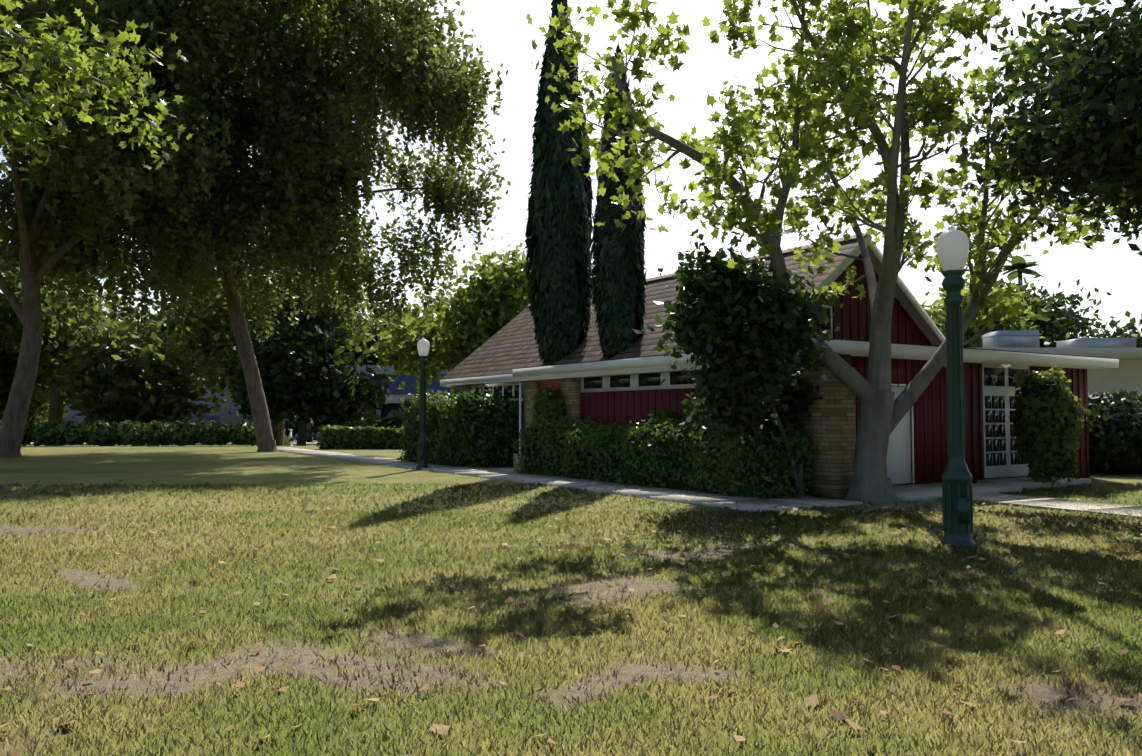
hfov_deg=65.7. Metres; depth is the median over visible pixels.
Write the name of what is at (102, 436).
shrub leaves
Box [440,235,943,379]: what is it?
hall roof tiles
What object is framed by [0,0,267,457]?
elm tree wood
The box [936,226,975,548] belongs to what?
lamp post
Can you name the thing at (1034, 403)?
bush
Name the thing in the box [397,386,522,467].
tall hedge
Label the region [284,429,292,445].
utility cabinet
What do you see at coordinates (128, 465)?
ground
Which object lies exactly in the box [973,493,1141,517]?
path
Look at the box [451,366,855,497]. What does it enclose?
hall stone piers
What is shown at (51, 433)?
shrub leaves
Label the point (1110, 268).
sky
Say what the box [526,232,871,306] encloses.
hall ridge cap
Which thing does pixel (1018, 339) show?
neighbour rooftop units
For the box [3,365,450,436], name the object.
shop building walls
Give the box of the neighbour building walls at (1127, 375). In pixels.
[1087,360,1141,405]
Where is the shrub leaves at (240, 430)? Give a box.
[224,419,256,445]
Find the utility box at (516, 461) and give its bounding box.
[513,454,523,472]
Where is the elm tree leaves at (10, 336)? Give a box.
[0,221,159,445]
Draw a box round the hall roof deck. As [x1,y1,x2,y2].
[515,339,1115,368]
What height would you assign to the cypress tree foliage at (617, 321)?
12.216 m
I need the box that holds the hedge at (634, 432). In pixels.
[515,414,818,498]
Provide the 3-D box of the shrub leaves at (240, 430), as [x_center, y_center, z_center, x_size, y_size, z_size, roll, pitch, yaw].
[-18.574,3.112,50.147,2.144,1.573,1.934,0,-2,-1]
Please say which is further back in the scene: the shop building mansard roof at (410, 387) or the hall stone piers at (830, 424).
the shop building mansard roof at (410, 387)
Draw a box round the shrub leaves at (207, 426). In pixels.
[195,420,230,445]
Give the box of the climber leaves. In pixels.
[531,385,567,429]
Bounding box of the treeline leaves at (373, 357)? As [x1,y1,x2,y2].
[341,299,434,364]
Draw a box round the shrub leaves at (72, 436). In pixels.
[53,420,89,445]
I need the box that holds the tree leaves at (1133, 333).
[1073,310,1141,347]
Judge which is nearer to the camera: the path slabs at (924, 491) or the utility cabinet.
the path slabs at (924, 491)
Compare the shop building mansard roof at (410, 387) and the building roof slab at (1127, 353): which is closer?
the building roof slab at (1127, 353)
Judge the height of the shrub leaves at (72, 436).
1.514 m
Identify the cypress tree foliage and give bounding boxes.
[523,0,593,364]
[589,43,647,359]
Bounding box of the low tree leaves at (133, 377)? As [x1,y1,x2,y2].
[39,305,219,445]
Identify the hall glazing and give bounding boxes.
[475,308,1027,465]
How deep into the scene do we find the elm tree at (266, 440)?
40.05 m
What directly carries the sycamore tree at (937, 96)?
on the ground at (128, 465)
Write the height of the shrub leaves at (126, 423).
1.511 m
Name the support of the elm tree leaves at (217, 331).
on the ground at (128, 465)
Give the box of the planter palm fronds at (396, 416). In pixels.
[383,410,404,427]
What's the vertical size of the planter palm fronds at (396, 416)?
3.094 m
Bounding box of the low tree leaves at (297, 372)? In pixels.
[219,316,391,445]
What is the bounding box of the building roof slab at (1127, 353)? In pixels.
[978,348,1141,359]
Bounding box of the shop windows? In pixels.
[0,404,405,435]
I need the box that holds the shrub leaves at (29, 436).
[0,423,35,445]
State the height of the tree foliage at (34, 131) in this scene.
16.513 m
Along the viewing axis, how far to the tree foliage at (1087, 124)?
13.77 m
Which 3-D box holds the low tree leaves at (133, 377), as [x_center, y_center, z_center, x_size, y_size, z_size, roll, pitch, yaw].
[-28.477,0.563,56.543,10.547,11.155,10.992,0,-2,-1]
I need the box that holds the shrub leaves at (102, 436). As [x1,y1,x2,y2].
[84,420,116,445]
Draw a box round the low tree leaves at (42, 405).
[0,344,68,445]
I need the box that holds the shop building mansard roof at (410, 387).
[358,374,450,394]
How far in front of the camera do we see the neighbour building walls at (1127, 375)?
45.40 m
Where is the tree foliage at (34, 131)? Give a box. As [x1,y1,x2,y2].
[0,0,192,190]
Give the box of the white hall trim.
[440,235,1118,483]
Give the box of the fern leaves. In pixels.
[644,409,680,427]
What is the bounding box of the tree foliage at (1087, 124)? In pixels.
[903,0,1141,271]
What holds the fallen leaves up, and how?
on the ground at (128, 465)
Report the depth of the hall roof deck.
19.86 m
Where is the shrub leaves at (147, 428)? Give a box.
[139,420,175,445]
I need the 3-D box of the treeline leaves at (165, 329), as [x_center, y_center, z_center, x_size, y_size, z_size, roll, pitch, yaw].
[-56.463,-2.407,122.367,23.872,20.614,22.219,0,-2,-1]
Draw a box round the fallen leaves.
[0,478,1141,755]
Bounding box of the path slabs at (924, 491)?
[277,447,1090,511]
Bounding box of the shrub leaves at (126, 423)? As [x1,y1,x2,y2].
[110,420,146,445]
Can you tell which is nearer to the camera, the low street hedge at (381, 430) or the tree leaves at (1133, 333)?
the low street hedge at (381, 430)
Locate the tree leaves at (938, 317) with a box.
[921,276,1069,347]
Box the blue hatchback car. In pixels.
[295,432,317,441]
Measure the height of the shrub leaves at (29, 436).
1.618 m
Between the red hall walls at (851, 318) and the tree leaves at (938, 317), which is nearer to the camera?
the red hall walls at (851, 318)
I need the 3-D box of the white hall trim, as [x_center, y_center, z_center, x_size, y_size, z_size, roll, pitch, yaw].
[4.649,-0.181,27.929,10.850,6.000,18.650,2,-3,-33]
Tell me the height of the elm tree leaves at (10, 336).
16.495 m
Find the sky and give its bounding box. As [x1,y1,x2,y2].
[0,0,1141,377]
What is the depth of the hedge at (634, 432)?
19.48 m
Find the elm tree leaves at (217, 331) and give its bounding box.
[138,260,398,445]
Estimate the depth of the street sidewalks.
75.90 m
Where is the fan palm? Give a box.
[1000,255,1042,290]
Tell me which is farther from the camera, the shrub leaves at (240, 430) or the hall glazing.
the shrub leaves at (240, 430)
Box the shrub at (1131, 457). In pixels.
[1088,388,1141,473]
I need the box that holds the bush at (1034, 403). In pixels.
[1009,364,1089,485]
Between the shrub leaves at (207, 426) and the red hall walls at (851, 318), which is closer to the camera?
the red hall walls at (851, 318)
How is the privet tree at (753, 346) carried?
on the ground at (128, 465)
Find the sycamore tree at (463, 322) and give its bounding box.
[345,232,530,396]
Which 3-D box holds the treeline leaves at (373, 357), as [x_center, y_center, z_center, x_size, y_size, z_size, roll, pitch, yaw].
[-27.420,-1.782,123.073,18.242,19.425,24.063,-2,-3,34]
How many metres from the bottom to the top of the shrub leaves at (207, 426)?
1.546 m
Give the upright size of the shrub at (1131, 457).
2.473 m
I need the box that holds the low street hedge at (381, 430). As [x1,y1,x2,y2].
[316,425,405,448]
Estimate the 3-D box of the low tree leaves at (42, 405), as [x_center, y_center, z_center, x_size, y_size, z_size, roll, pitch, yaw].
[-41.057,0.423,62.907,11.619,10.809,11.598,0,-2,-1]
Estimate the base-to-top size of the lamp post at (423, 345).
4.030 m
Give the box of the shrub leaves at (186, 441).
[167,420,201,445]
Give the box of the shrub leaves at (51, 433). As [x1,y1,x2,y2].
[31,420,64,445]
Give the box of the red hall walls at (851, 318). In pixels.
[510,254,1089,484]
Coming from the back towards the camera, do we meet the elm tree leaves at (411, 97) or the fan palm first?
the fan palm
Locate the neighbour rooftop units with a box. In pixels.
[981,330,1135,347]
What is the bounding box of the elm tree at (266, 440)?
[194,5,453,451]
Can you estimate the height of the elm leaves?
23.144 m
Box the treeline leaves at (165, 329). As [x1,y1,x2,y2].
[136,302,209,382]
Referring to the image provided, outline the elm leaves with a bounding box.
[0,0,392,347]
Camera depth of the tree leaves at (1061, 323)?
62.65 m
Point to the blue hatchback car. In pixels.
(315, 437)
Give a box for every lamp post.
[416,337,429,469]
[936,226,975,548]
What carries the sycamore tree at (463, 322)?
on the ground at (128, 465)
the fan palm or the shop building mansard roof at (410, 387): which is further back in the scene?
the shop building mansard roof at (410, 387)
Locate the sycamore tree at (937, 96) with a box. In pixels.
[526,0,1135,503]
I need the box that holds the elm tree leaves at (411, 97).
[0,0,532,342]
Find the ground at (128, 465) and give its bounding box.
[0,445,1141,755]
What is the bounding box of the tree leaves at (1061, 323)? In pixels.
[994,275,1119,347]
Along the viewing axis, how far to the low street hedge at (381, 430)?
43.26 m
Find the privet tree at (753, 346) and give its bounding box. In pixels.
[633,233,844,496]
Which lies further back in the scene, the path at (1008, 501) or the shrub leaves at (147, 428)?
the shrub leaves at (147, 428)
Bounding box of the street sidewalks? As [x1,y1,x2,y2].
[26,437,315,444]

